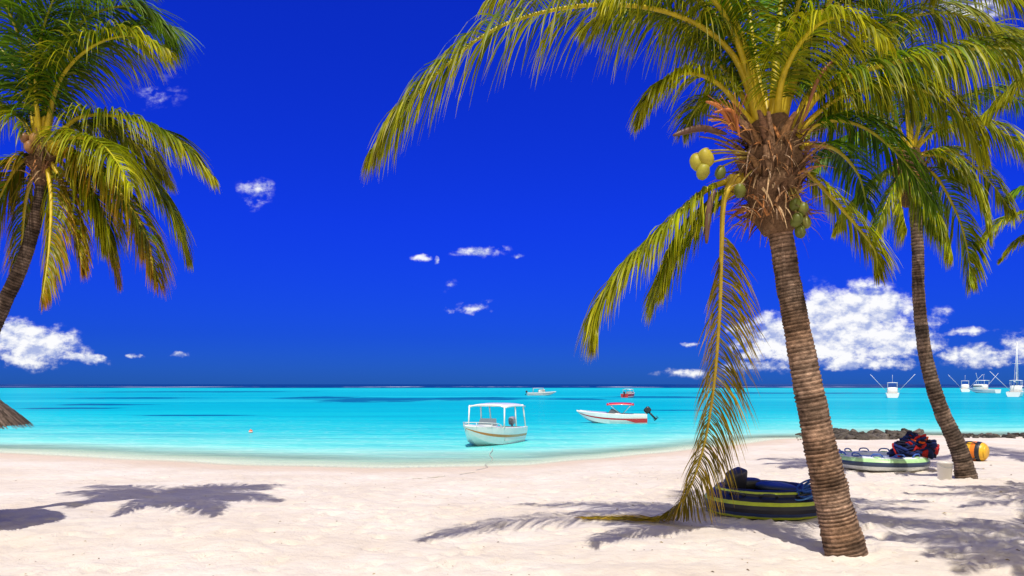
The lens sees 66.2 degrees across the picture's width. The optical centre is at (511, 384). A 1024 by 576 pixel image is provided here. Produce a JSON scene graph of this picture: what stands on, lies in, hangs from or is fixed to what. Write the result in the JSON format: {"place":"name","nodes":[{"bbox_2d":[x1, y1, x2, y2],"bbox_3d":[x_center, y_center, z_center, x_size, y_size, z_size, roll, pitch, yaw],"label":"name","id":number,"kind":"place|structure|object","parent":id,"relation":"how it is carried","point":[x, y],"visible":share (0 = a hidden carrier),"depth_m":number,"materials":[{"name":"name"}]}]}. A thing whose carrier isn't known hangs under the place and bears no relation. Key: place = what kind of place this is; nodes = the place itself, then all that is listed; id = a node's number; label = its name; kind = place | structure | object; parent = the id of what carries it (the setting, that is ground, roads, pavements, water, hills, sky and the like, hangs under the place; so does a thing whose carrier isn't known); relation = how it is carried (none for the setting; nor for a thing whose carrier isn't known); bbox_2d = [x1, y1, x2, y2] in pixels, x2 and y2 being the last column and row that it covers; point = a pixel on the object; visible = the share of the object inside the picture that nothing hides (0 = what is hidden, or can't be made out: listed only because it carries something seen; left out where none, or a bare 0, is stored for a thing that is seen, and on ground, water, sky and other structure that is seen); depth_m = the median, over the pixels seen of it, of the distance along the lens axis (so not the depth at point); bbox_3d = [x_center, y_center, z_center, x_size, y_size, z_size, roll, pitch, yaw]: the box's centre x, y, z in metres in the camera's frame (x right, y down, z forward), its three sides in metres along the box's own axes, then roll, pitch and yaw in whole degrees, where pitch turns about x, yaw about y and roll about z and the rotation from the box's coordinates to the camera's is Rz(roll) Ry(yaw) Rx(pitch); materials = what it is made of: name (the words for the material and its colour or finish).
{"place":"outdoors","nodes":[
{"label":"outdoors","id":0,"kind":"place"},
{"bbox_2d":[0,433,1023,575],"bbox_3d":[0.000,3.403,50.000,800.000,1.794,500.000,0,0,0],"label":"sand beach","id":1,"kind":"structure","parent":0,"point":[515,517],"depth_m":15.27,"materials":[{"name":"beige sand"}]},
{"bbox_2d":[0,400,33,428],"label":"thatched umbrella","id":2,"kind":"object","parent":1,"relation":"on","point":[9,416],"visible":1,"depth_m":14.11,"materials":[{"name":"brown plant"}]},
{"bbox_2d":[0,0,219,331],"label":"coconut palm tree","id":3,"kind":"object","parent":1,"relation":"on","point":[43,148],"visible":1,"depth_m":14.66,"materials":[{"name":"green plant"}]},
{"bbox_2d":[412,448,492,478],"bbox_3d":[-1.247,2.824,28.798,1.289,0.239,12.767,0,0,9],"label":"mooring rope","id":4,"kind":"object","parent":1,"relation":"on","point":[460,474],"visible":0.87,"depth_m":24.97,"materials":[{"name":"fabric"}]},
{"bbox_2d":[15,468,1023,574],"bbox_3d":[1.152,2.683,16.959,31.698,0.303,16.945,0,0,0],"label":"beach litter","id":5,"kind":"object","parent":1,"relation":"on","point":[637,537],"visible":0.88,"depth_m":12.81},
{"bbox_2d":[361,0,1023,556],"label":"coconut palm tree","id":6,"kind":"object","parent":1,"relation":"on","point":[771,150],"visible":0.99,"depth_m":11.88,"materials":[{"name":"green plant"}]},
{"bbox_2d":[704,467,816,520],"bbox_3d":[5.120,2.150,15.950,2.385,0.934,2.400,0,0,-11],"label":"towable tube","id":7,"kind":"object","parent":1,"relation":"on","point":[759,499],"visible":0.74,"depth_m":15.04,"materials":[{"name":"plastic"}]},
{"bbox_2d":[795,479,812,500],"bbox_3d":[5.692,1.997,15.002,0.709,0.431,0.418,0,0,0],"label":"rope coil","id":8,"kind":"object","parent":7,"relation":"on","point":[805,488],"visible":0.41,"depth_m":14.98,"materials":[{"name":"fabric"}]},
{"bbox_2d":[839,447,930,471],"bbox_3d":[11.450,2.325,24.400,2.727,0.534,2.727,0,0,0],"label":"inflatable raft","id":9,"kind":"object","parent":1,"relation":"on","point":[878,460],"visible":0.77,"depth_m":23.33,"materials":[{"name":"plastic"}]},
{"bbox_2d":[887,431,939,458],"bbox_3d":[12.306,1.853,24.002,1.439,0.852,1.301,0,0,0],"label":"life jacket pile","id":10,"kind":"object","parent":9,"relation":"on","point":[910,444],"visible":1,"depth_m":23.66,"materials":[{"name":"fabric"}]},
{"bbox_2d":[795,0,1023,478],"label":"coconut palm tree","id":11,"kind":"object","parent":1,"relation":"on","point":[966,178],"visible":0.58,"depth_m":21.17,"materials":[{"name":"green plant"}]},
{"bbox_2d":[795,428,1023,439],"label":"rock groyne","id":12,"kind":"object","parent":1,"relation":"on","point":[853,434],"visible":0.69,"depth_m":40.90,"materials":[{"name":"grey stone"}]},
{"bbox_2d":[918,0,942,11],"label":"coconut palm tree","id":13,"kind":"object","parent":1,"relation":"on","point":[932,2],"visible":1,"depth_m":11.60,"materials":[{"name":"green plant"}]},
{"bbox_2d":[936,461,953,479],"bbox_3d":[11.678,2.340,21.200,0.414,0.500,0.410,0,0,0],"label":"plastic bucket","id":14,"kind":"object","parent":1,"relation":"on","point":[944,470],"visible":0.91,"depth_m":21.05,"materials":[{"name":"paint"}]},
{"bbox_2d":[965,441,988,460],"bbox_3d":[15.574,2.252,26.504,0.708,0.696,0.840,0,0,-38],"label":"towable tube","id":15,"kind":"object","parent":1,"relation":"on","point":[978,450],"visible":0.66,"depth_m":26.18,"materials":[{"name":"plastic"}]},
{"bbox_2d":[977,68,1023,129],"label":"coconut palm tree","id":16,"kind":"object","parent":1,"relation":"on","point":[989,112],"visible":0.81,"depth_m":15.08,"materials":[{"name":"green plant"}]},
{"bbox_2d":[978,185,1023,265],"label":"coconut palm tree","id":17,"kind":"object","parent":1,"relation":"on","point":[999,221],"visible":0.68,"depth_m":24.86,"materials":[{"name":"green plant"}]},
{"bbox_2d":[0,384,1023,460],"bbox_3d":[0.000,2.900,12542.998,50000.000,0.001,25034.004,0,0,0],"label":"sea","id":18,"kind":"structure","parent":0,"point":[393,422],"depth_m":70.64,"materials":[{"name":"liquid"}]},
{"bbox_2d":[463,403,527,445],"bbox_3d":[-1.008,2.035,38.288,2.108,2.230,5.791,0,0,23],"label":"motorboat","id":19,"kind":"object","parent":18,"relation":"on","point":[486,431],"visible":0.97,"depth_m":37.52,"materials":[{"name":"paint"}]},
{"bbox_2d":[525,388,555,394],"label":"fishing skiff","id":20,"kind":"object","parent":18,"relation":"on","point":[541,391],"visible":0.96,"depth_m":204.30,"materials":[{"name":"paint"}]},
{"bbox_2d":[577,402,657,423],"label":"speedboat","id":21,"kind":"object","parent":18,"relation":"on","point":[612,416],"visible":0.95,"depth_m":57.76,"materials":[{"name":"paint"}]},
{"bbox_2d":[621,389,634,397],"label":"speedboat","id":22,"kind":"object","parent":18,"relation":"on","point":[628,394],"visible":0.99,"depth_m":170.48,"materials":[{"name":"paint"}]},
{"bbox_2d":[870,374,898,397],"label":"sport fishing boat","id":23,"kind":"object","parent":18,"relation":"on","point":[892,392],"visible":0.98,"depth_m":171.10,"materials":[{"name":"paint"}]},
{"bbox_2d":[960,374,982,391],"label":"sport fishing boat","id":24,"kind":"object","parent":18,"relation":"on","point":[964,387],"visible":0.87,"depth_m":298.74,"materials":[{"name":"paint"}]},
{"bbox_2d":[968,375,1000,392],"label":"sport fishing boat","id":25,"kind":"object","parent":18,"relation":"on","point":[979,388],"visible":0.99,"depth_m":261.01,"materials":[{"name":"paint"}]},
{"bbox_2d":[995,342,1023,396],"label":"sailing yacht","id":26,"kind":"object","parent":18,"relation":"on","point":[1016,390],"visible":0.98,"depth_m":184.14,"materials":[{"name":"paint"}]},
{"bbox_2d":[0,0,1023,383],"label":"sky","id":27,"kind":"structure","parent":0,"point":[485,254],"materials":[{"name":"blue"}]}
]}

